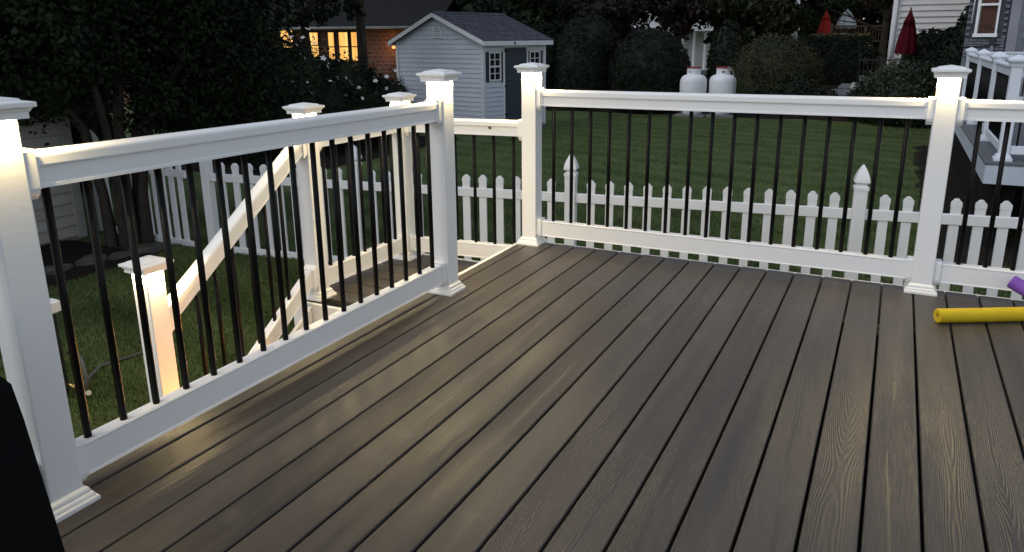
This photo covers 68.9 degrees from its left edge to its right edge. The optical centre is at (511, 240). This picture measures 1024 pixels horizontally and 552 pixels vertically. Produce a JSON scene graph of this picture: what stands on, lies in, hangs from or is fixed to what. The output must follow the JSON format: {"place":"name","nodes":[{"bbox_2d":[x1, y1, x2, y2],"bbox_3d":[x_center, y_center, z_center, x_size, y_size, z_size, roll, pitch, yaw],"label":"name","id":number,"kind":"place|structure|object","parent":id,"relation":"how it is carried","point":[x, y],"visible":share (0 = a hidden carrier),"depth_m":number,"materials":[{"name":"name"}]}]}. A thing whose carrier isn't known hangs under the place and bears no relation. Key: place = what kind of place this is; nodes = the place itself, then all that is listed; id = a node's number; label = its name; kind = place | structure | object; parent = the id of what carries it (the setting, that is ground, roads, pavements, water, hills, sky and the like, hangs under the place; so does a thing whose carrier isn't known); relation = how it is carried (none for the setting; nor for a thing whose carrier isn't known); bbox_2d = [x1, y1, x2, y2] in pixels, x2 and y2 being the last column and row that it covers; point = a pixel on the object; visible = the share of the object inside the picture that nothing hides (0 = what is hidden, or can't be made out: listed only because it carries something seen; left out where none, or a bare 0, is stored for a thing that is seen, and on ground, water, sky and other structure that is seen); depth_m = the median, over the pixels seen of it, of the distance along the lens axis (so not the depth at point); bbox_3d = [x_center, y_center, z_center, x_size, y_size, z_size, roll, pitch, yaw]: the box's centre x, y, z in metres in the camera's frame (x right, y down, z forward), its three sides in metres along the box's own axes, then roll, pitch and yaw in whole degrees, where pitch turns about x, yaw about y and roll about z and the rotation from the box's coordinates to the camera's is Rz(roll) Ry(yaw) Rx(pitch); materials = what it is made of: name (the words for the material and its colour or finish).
{"place":"outdoors","nodes":[
{"label":"outdoors","id":0,"kind":"place"},
{"bbox_2d":[393,78,410,103],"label":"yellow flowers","id":1,"kind":"object","parent":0,"point":[404,88],"visible":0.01,"depth_m":20.09,"materials":[{"name":"green plant"}]},
{"bbox_2d":[0,69,1023,434],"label":"lawn","id":2,"kind":"structure","parent":0,"point":[464,141],"depth_m":12.96,"materials":[{"name":"green plant"}]},
{"bbox_2d":[0,44,87,245],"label":"garage","id":3,"kind":"structure","parent":2,"relation":"on","point":[68,208],"depth_m":8.75,"materials":[{"name":"white"}]},
{"bbox_2d":[49,298,142,396],"bbox_3d":[-2.915,0.630,5.305,0.281,0.685,0.860,1,15,5],"label":"hose stake","id":4,"kind":"object","parent":2,"relation":"on","point":[55,306],"visible":0.51,"depth_m":4.97,"materials":[{"name":"black metal"}]},
{"bbox_2d":[40,240,158,287],"bbox_3d":[-5.424,0.405,7.467,1.900,0.079,3.134,7,17,26],"label":"mulch bed","id":5,"kind":"object","parent":2,"relation":"on","point":[73,251],"visible":0.34,"depth_m":8.18,"materials":[{"name":"black soil"}]},
{"bbox_2d":[44,263,73,275],"bbox_3d":[-4.730,0.308,7.695,0.185,0.111,0.404,14,21,42],"label":"edging stone","id":6,"kind":"object","parent":5,"relation":"on","point":[49,270],"visible":0.37,"depth_m":7.63,"materials":[{"name":"grey stone"}]},
{"bbox_2d":[74,254,106,265],"bbox_3d":[-4.487,0.217,7.974,0.194,0.133,0.366,8,17,30],"label":"edging stone","id":7,"kind":"object","parent":5,"relation":"on","point":[86,260],"visible":0.63,"depth_m":7.88,"materials":[{"name":"grey stone"}]},
{"bbox_2d":[0,0,323,248],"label":"tree","id":8,"kind":"object","parent":5,"relation":"on","point":[186,43],"visible":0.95,"depth_m":8.51,"materials":[{"name":"green plant"}]},
{"bbox_2d":[69,79,132,189],"bbox_3d":[-8.045,-1.874,11.386,2.758,3.062,4.458,7,17,26],"label":"dark shrub","id":9,"kind":"object","parent":2,"relation":"on","point":[90,119],"visible":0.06,"depth_m":11.91,"materials":[{"name":"green plant"}]},
{"bbox_2d":[107,250,130,260],"bbox_3d":[-4.252,0.167,8.206,0.391,0.108,0.146,-15,21,-43],"label":"edging stone","id":10,"kind":"object","parent":2,"relation":"on","point":[113,256],"visible":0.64,"depth_m":8.13,"materials":[{"name":"grey stone"}]},
{"bbox_2d":[89,129,194,246],"bbox_3d":[-4.468,-0.644,8.956,1.808,1.294,0.117,8,17,29],"label":"picket fence","id":11,"kind":"object","parent":2,"relation":"on","point":[177,172],"visible":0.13,"depth_m":8.74,"materials":[{"name":"white plastic"}]},
{"bbox_2d":[118,255,179,401],"bbox_3d":[-1.614,0.745,3.482,0.160,1.388,0.160,7,17,26],"label":"railing post","id":12,"kind":"object","parent":2,"relation":"on","point":[153,268],"visible":0.48,"depth_m":3.35,"materials":[{"name":"white plastic"}]},
{"bbox_2d":[138,243,163,253],"bbox_3d":[-4.097,0.109,8.403,0.203,0.117,0.404,8,17,29],"label":"edging stone","id":13,"kind":"object","parent":2,"relation":"on","point":[155,248],"visible":0.71,"depth_m":8.37,"materials":[{"name":"grey stone"}]},
{"bbox_2d":[110,0,460,103],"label":"brick house","id":14,"kind":"structure","parent":2,"relation":"on","point":[385,20],"depth_m":27.53,"materials":[{"name":"brown brick"}]},
{"bbox_2d":[279,31,293,43],"bbox_3d":[-8.324,-7.334,27.643,0.530,0.920,0.069,1,15,5],"label":"window","id":15,"kind":"structure","parent":14,"relation":"in","point":[281,34],"depth_m":27.60,"materials":[{"name":"yellow glass"}]},
{"bbox_2d":[309,32,320,58],"bbox_3d":[-7.308,-7.216,27.578,0.410,0.970,0.069,1,15,5],"label":"window","id":16,"kind":"structure","parent":14,"relation":"in","point":[316,34],"depth_m":27.55,"materials":[{"name":"yellow glass"}]},
{"bbox_2d":[326,31,335,58],"bbox_3d":[-6.650,-7.148,27.533,0.290,1.090,0.069,1,15,5],"label":"window","id":17,"kind":"structure","parent":14,"relation":"in","point":[331,44],"depth_m":27.50,"materials":[{"name":"yellow glass"}]},
{"bbox_2d":[337,31,349,59],"bbox_3d":[-6.193,-7.141,27.492,0.410,1.090,0.069,1,15,5],"label":"window","id":18,"kind":"structure","parent":14,"relation":"in","point":[342,36],"depth_m":27.47,"materials":[{"name":"yellow glass"}]},
{"bbox_2d":[350,31,357,60],"bbox_3d":[-5.773,-7.134,27.452,0.310,1.090,0.069,1,15,5],"label":"window","id":19,"kind":"structure","parent":14,"relation":"in","point":[353,38],"depth_m":27.44,"materials":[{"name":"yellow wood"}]},
{"bbox_2d":[289,307,312,334],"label":"staircase","id":20,"kind":"structure","parent":2,"relation":"on","point":[298,326],"depth_m":4.21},
{"bbox_2d":[167,144,317,375],"bbox_3d":[-1.376,0.281,3.864,0.080,1.575,0.993,7,17,26],"label":"stair railing","id":21,"kind":"object","parent":20,"relation":"attached to","point":[188,286],"visible":0.48,"depth_m":3.84,"materials":[{"name":"white plastic"}]},
{"bbox_2d":[165,135,460,176],"bbox_3d":[-5.085,-2.049,16.574,5.600,0.080,6.691,7,17,26],"label":"mulch bed","id":22,"kind":"object","parent":2,"relation":"on","point":[341,155],"visible":0.06,"depth_m":14.98,"materials":[{"name":"brown soil"}]},
{"bbox_2d":[124,20,406,163],"bbox_3d":[-4.739,-3.240,15.354,6.346,3.067,3.205,-11,18,-35],"label":"flowering shrub","id":23,"kind":"object","parent":22,"relation":"on","point":[348,86],"visible":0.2,"depth_m":15.76,"materials":[{"name":"green plant"}]},
{"bbox_2d":[236,0,365,53],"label":"tree","id":24,"kind":"object","parent":22,"relation":"on","point":[350,8],"visible":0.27,"depth_m":17.35,"materials":[{"name":"green plant"}]},
{"bbox_2d":[355,0,367,71],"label":"tree","id":25,"kind":"object","parent":2,"relation":"on","point":[361,33],"visible":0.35,"depth_m":18.84,"materials":[{"name":"brown plant"}]},
{"bbox_2d":[294,253,480,325],"bbox_3d":[-0.603,0.671,4.740,0.916,0.860,1.160,7,17,26],"label":"stair landing","id":26,"kind":"object","parent":2,"relation":"on","point":[334,302],"visible":0.11,"depth_m":4.65,"materials":[{"name":"brown wood"}]},
{"bbox_2d":[282,102,336,301],"bbox_3d":[-1.138,-0.216,4.236,0.160,1.124,0.160,7,17,26],"label":"railing post","id":27,"kind":"object","parent":26,"relation":"on","point":[305,192],"visible":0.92,"depth_m":4.21,"materials":[{"name":"white plastic"}]},
{"bbox_2d":[319,128,402,283],"bbox_3d":[-0.933,-0.270,4.640,0.084,0.928,0.808,7,17,26],"label":"railing","id":28,"kind":"object","parent":27,"relation":"attached to","point":[349,264],"visible":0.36,"depth_m":4.62,"materials":[{"name":"white plastic"}]},
{"bbox_2d":[382,92,421,260],"bbox_3d":[-0.730,-0.429,5.016,0.160,1.124,0.160,7,17,26],"label":"railing post","id":29,"kind":"object","parent":26,"relation":"on","point":[397,98],"visible":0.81,"depth_m":4.99,"materials":[{"name":"white plastic"}]},
{"bbox_2d":[404,118,521,257],"bbox_3d":[-0.302,-0.336,4.862,0.825,0.928,0.084,5,16,21],"label":"railing","id":30,"kind":"object","parent":29,"relation":"attached to","point":[476,247],"visible":0.55,"depth_m":4.81,"materials":[{"name":"white plastic"}]},
{"bbox_2d":[387,11,553,135],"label":"garden shed","id":31,"kind":"structure","parent":2,"relation":"on","point":[484,53],"depth_m":18.94,"materials":[{"name":"blue"}]},
{"bbox_2d":[457,0,573,17],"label":"tree","id":32,"kind":"object","parent":2,"relation":"on","point":[484,6],"visible":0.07,"depth_m":31.23,"materials":[{"name":"green plant"}]},
{"bbox_2d":[493,0,566,45],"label":"tree","id":33,"kind":"object","parent":2,"relation":"on","point":[535,13],"visible":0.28,"depth_m":28.77,"materials":[{"name":"green plant"}]},
{"bbox_2d":[510,12,559,106],"bbox_3d":[0.454,-6.126,26.018,2.808,3.533,2.180,7,17,26],"label":"dark shrub","id":34,"kind":"object","parent":2,"relation":"on","point":[550,49],"visible":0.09,"depth_m":25.63,"materials":[{"name":"green plant"}]},
{"bbox_2d":[542,0,664,55],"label":"tree","id":35,"kind":"object","parent":2,"relation":"on","point":[622,16],"visible":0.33,"depth_m":30.77,"materials":[{"name":"green plant"}]},
{"bbox_2d":[199,145,1023,299],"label":"picket fence","id":36,"kind":"object","parent":2,"relation":"on","point":[977,221],"visible":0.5,"depth_m":6.69,"materials":[{"name":"white plastic"}]},
{"bbox_2d":[640,0,729,40],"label":"tree","id":37,"kind":"object","parent":2,"relation":"on","point":[677,23],"visible":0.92,"depth_m":31.13,"materials":[{"name":"green plant"}]},
{"bbox_2d":[546,85,852,121],"bbox_3d":[8.901,-4.985,25.633,17.000,0.810,8.898,7,17,26],"label":"mulch bed","id":38,"kind":"object","parent":2,"relation":"on","point":[810,117],"visible":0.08,"depth_m":22.32,"materials":[{"name":"brown soil"}]},
{"bbox_2d":[553,10,616,109],"bbox_3d":[2.448,-5.766,25.230,2.177,3.854,2.156,7,17,26],"label":"clipped hedge","id":39,"kind":"object","parent":38,"relation":"on","point":[586,47],"visible":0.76,"depth_m":24.44,"materials":[{"name":"green plant"}]},
{"bbox_2d":[606,26,691,113],"bbox_3d":[4.431,-5.401,24.035,2.813,2.890,2.462,7,17,26],"label":"clipped hedge","id":40,"kind":"object","parent":38,"relation":"on","point":[650,60],"visible":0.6,"depth_m":23.18,"materials":[{"name":"green plant"}]},
{"bbox_2d":[673,112,705,117],"bbox_3d":[5.520,-3.861,22.948,0.920,0.080,0.920,7,17,26],"label":"tank pad","id":41,"kind":"object","parent":38,"relation":"on","point":[680,114],"visible":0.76,"depth_m":22.63,"materials":[{"name":"concrete"}]},
{"bbox_2d":[679,67,706,114],"bbox_3d":[5.514,-4.573,22.756,0.800,1.405,0.800,-14,20,-41],"label":"propane tank","id":42,"kind":"object","parent":41,"relation":"on","point":[693,80],"visible":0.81,"depth_m":22.42,"materials":[{"name":"white metal"}]},
{"bbox_2d":[703,112,738,117],"bbox_3d":[6.374,-3.834,22.821,0.920,0.080,0.920,7,17,26],"label":"tank pad","id":43,"kind":"object","parent":38,"relation":"on","point":[708,114],"visible":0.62,"depth_m":22.41,"materials":[{"name":"concrete"}]},
{"bbox_2d":[708,67,735,114],"bbox_3d":[6.368,-4.546,22.630,0.800,1.405,0.800,3,15,12],"label":"propane tank","id":44,"kind":"object","parent":43,"relation":"on","point":[721,81],"visible":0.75,"depth_m":22.29,"materials":[{"name":"white metal"}]},
{"bbox_2d":[706,19,746,92],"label":"clipped hedge","id":45,"kind":"object","parent":38,"relation":"on","point":[728,41],"visible":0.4,"depth_m":24.91,"materials":[{"name":"green plant"}]},
{"bbox_2d":[728,29,826,93],"bbox_3d":[8.252,-5.162,23.579,3.212,2.933,2.421,7,17,26],"label":"clipped hedge","id":46,"kind":"object","parent":38,"relation":"on","point":[766,62],"visible":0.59,"depth_m":22.85,"materials":[{"name":"green plant"}]},
{"bbox_2d":[753,70,837,114],"bbox_3d":[8.565,-4.343,22.670,2.740,1.620,1.728,7,17,26],"label":"shrub","id":47,"kind":"object","parent":38,"relation":"on","point":[801,85],"visible":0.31,"depth_m":22.17,"materials":[{"name":"green plant"}]},
{"bbox_2d":[806,32,873,84],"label":"box hedge","id":48,"kind":"object","parent":38,"relation":"on","point":[836,52],"visible":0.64,"depth_m":24.52,"materials":[{"name":"green plant"}]},
{"bbox_2d":[829,89,851,95],"bbox_3d":[10.295,-4.653,23.484,0.700,0.080,0.750,11,27,35],"label":"flagstone","id":49,"kind":"object","parent":38,"relation":"on","point":[841,92],"visible":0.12,"depth_m":23.43,"materials":[{"name":"grey stone"}]},
{"bbox_2d":[837,83,858,88],"bbox_3d":[10.837,-4.949,23.991,0.600,0.080,0.650,9,26,32],"label":"flagstone","id":50,"kind":"object","parent":38,"relation":"on","point":[844,85],"visible":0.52,"depth_m":23.91,"materials":[{"name":"grey stone"}]},
{"bbox_2d":[848,42,882,80],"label":"shrub","id":51,"kind":"object","parent":38,"relation":"on","point":[869,52],"visible":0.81,"depth_m":23.75,"materials":[{"name":"green plant"}]},
{"bbox_2d":[900,26,954,68],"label":"clipped hedge","id":52,"kind":"object","parent":38,"relation":"on","point":[930,42],"visible":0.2,"depth_m":21.75,"materials":[{"name":"green plant"}]},
{"bbox_2d":[936,5,968,66],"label":"clipped hedge","id":53,"kind":"object","parent":38,"relation":"on","point":[953,50],"visible":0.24,"depth_m":20.30,"materials":[{"name":"green plant"}]},
{"bbox_2d":[629,0,799,76],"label":"white house","id":54,"kind":"structure","parent":2,"relation":"on","point":[696,47],"depth_m":43.33,"materials":[{"name":"beige"}]},
{"bbox_2d":[675,0,797,42],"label":"tree","id":55,"kind":"object","parent":2,"relation":"on","point":[769,14],"visible":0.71,"depth_m":30.34,"materials":[{"name":"green plant"}]},
{"bbox_2d":[702,0,818,49],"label":"tree","id":56,"kind":"object","parent":2,"relation":"on","point":[792,25],"visible":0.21,"depth_m":31.37,"materials":[{"name":"green plant"}]},
{"bbox_2d":[817,10,830,33],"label":"parasol","id":57,"kind":"object","parent":2,"relation":"on","point":[824,27],"visible":0.69,"depth_m":44.32,"materials":[{"name":"red fabric"}]},
{"bbox_2d":[797,0,871,46],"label":"tree","id":58,"kind":"object","parent":2,"relation":"on","point":[815,21],"visible":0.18,"depth_m":49.07,"materials":[{"name":"green plant"}]},
{"bbox_2d":[804,0,883,32],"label":"tree","id":59,"kind":"object","parent":2,"relation":"on","point":[858,15],"visible":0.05,"depth_m":51.57,"materials":[{"name":"green plant"}]},
{"bbox_2d":[835,10,856,32],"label":"parasol","id":60,"kind":"object","parent":2,"relation":"on","point":[842,18],"visible":0.55,"depth_m":48.22,"materials":[{"name":"white fabric"}]},
{"bbox_2d":[807,1,892,65],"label":"wood","id":61,"kind":"object","parent":2,"relation":"on","point":[873,17],"visible":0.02,"depth_m":58.37,"materials":[{"name":"brown wood"}]},
{"bbox_2d":[817,0,893,74],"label":"tree","id":62,"kind":"object","parent":2,"relation":"on","point":[886,25],"visible":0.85,"depth_m":31.44,"materials":[{"name":"brown plant"}]},
{"bbox_2d":[830,24,888,41],"bbox_3d":[17.592,-9.376,37.476,3.210,2.950,0.120,7,17,26],"label":"wooden railing","id":63,"kind":"object","parent":2,"relation":"on","point":[853,26],"visible":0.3,"depth_m":37.30,"materials":[{"name":"brown wood"}]},
{"bbox_2d":[845,54,945,127],"bbox_3d":[10.411,-3.972,19.906,3.152,1.998,2.312,7,17,26],"label":"shrub","id":64,"kind":"object","parent":2,"relation":"on","point":[902,79],"visible":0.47,"depth_m":19.36,"materials":[{"name":"green plant"}]},
{"bbox_2d":[912,145,1023,267],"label":"mulch bed","id":65,"kind":"object","parent":2,"relation":"on","point":[954,187],"visible":0.26,"depth_m":10.23,"materials":[{"name":"black soil"}]},
{"bbox_2d":[951,121,1023,246],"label":"neighbour deck","id":66,"kind":"structure","parent":65,"relation":"on","point":[985,176],"depth_m":8.79,"materials":[{"name":"grey"}]},
{"bbox_2d":[961,47,977,96],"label":"railing post","id":67,"kind":"object","parent":66,"relation":"on","point":[971,50],"visible":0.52,"depth_m":13.22,"materials":[{"name":"white plastic"}]},
{"bbox_2d":[964,54,978,98],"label":"railing","id":68,"kind":"object","parent":67,"relation":"attached to","point":[971,76],"visible":0.44,"depth_m":12.47,"materials":[{"name":"white plastic"}]},
{"bbox_2d":[966,49,991,124],"bbox_3d":[7.057,-2.327,11.296,0.184,1.115,0.184,7,17,26],"label":"railing post","id":69,"kind":"object","parent":66,"relation":"on","point":[984,53],"visible":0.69,"depth_m":11.22,"materials":[{"name":"white plastic"}]},
{"bbox_2d":[980,51,1008,140],"bbox_3d":[6.110,-1.832,9.488,0.184,1.115,0.184,7,17,26],"label":"railing post","id":70,"kind":"object","parent":66,"relation":"on","point":[999,56],"visible":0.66,"depth_m":9.41,"materials":[{"name":"white plastic"}]},
{"bbox_2d":[974,57,992,130],"bbox_3d":[6.584,-2.058,10.398,0.090,0.930,1.995,7,17,26],"label":"railing","id":71,"kind":"object","parent":70,"relation":"attached to","point":[986,64],"visible":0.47,"depth_m":10.51,"materials":[{"name":"white plastic"}]},
{"bbox_2d":[966,52,1023,100],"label":"railing","id":72,"kind":"object","parent":66,"relation":"on","point":[1012,54],"visible":0.07,"depth_m":14.33,"materials":[{"name":"white plastic"}]},
{"bbox_2d":[992,54,1023,161],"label":"railing post","id":73,"kind":"object","parent":66,"relation":"on","point":[1016,63],"visible":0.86,"depth_m":7.86,"materials":[{"name":"white plastic"}]},
{"bbox_2d":[985,61,1010,148],"bbox_3d":[5.707,-1.600,8.724,0.090,0.930,1.685,7,17,26],"label":"railing","id":74,"kind":"object","parent":73,"relation":"attached to","point":[993,129],"visible":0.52,"depth_m":8.81,"materials":[{"name":"white plastic"}]},
{"bbox_2d":[1009,68,1023,154],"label":"railing","id":75,"kind":"object","parent":73,"relation":"attached to","point":[1016,150],"visible":0.84,"depth_m":7.98,"materials":[{"name":"white plastic"}]},
{"bbox_2d":[960,0,1023,96],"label":"grey house","id":76,"kind":"structure","parent":2,"relation":"on","point":[994,25],"depth_m":14.84,"materials":[{"name":"paint"}]},
{"bbox_2d":[972,0,1001,36],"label":"window","id":77,"kind":"structure","parent":76,"relation":"in","point":[988,11],"depth_m":14.87,"materials":[{"name":"white paint"}]},
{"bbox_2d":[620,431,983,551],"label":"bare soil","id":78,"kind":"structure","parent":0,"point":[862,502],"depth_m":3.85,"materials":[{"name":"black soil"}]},
{"bbox_2d":[57,242,1023,551],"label":"deck","id":79,"kind":"structure","parent":78,"relation":"on","point":[547,396],"depth_m":2.48,"materials":[{"name":"brown wood"}]},
{"bbox_2d":[0,376,64,551],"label":"furniture cover","id":80,"kind":"object","parent":79,"relation":"on","point":[28,523],"visible":1,"depth_m":1.55,"materials":[{"name":"black fabric"}]},
{"bbox_2d":[0,97,100,522],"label":"railing post","id":81,"kind":"object","parent":79,"relation":"on","point":[31,358],"visible":0.76,"depth_m":1.94,"materials":[{"name":"white plastic"}]},
{"bbox_2d":[23,99,446,480],"bbox_3d":[-0.810,-0.003,2.860,0.084,0.954,1.978,7,17,26],"label":"railing","id":82,"kind":"object","parent":81,"relation":"attached to","point":[124,433],"visible":0.92,"depth_m":2.52,"materials":[{"name":"white plastic"}]},
{"bbox_2d":[416,69,465,296],"bbox_3d":[-0.346,-0.285,3.736,0.160,1.124,0.160,7,17,26],"label":"railing post","id":83,"kind":"object","parent":79,"relation":"on","point":[439,83],"visible":0.9,"depth_m":3.69,"materials":[{"name":"white plastic"}]},
{"bbox_2d":[514,62,548,246],"bbox_3d":[0.123,-0.530,4.632,0.160,1.124,0.160,7,17,26],"label":"railing post","id":84,"kind":"object","parent":79,"relation":"on","point":[531,77],"visible":0.98,"depth_m":4.59,"materials":[{"name":"white plastic"}]},
{"bbox_2d":[536,88,935,281],"bbox_3d":[1.103,-0.357,4.166,2.097,0.928,0.084,7,17,26],"label":"railing","id":85,"kind":"object","parent":84,"relation":"attached to","point":[865,262],"visible":1,"depth_m":4.08,"materials":[{"name":"white plastic"}]},
{"bbox_2d":[904,65,971,296],"bbox_3d":[2.081,-0.289,3.673,0.160,1.124,0.160,7,17,26],"label":"railing post","id":86,"kind":"object","parent":79,"relation":"on","point":[948,88],"visible":0.94,"depth_m":3.63,"materials":[{"name":"white plastic"}]},
{"bbox_2d":[932,97,1023,291],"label":"railing","id":87,"kind":"object","parent":86,"relation":"attached to","point":[1008,112],"visible":0.89,"depth_m":3.58,"materials":[{"name":"white plastic"}]},
{"bbox_2d":[933,307,1023,322],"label":"pool noodle","id":88,"kind":"object","parent":79,"relation":"on","point":[963,315],"visible":1,"depth_m":3.36,"materials":[{"name":"yellow plastic"}]},
{"bbox_2d":[1007,276,1023,295],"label":"pool noodle","id":89,"kind":"object","parent":79,"relation":"on","point":[1016,284],"visible":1,"depth_m":3.50,"materials":[{"name":"purple plastic"}]},
{"bbox_2d":[886,0,969,66],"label":"beige house","id":90,"kind":"structure","parent":0,"point":[938,14],"depth_m":23.77,"materials":[{"name":"beige plastic"}]},
{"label":"patio","id":91,"kind":"structure","parent":0,"visible":0},
{"bbox_2d":[856,57,894,84],"bbox_3d":[10.782,-4.827,22.193,1.000,1.220,0.024,7,17,26],"label":"iron fence","id":92,"kind":"object","parent":91,"relation":"on","point":[872,60],"visible":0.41,"depth_m":22.15,"materials":[{"name":"black metal"}]},
{"bbox_2d":[894,7,916,60],"bbox_3d":[11.381,-5.520,21.573,0.553,2.370,0.553,-13,20,-39],"label":"parasol","id":93,"kind":"object","parent":91,"relation":"on","point":[906,43],"visible":0.7,"depth_m":21.34,"materials":[{"name":"red fabric"}]}
]}

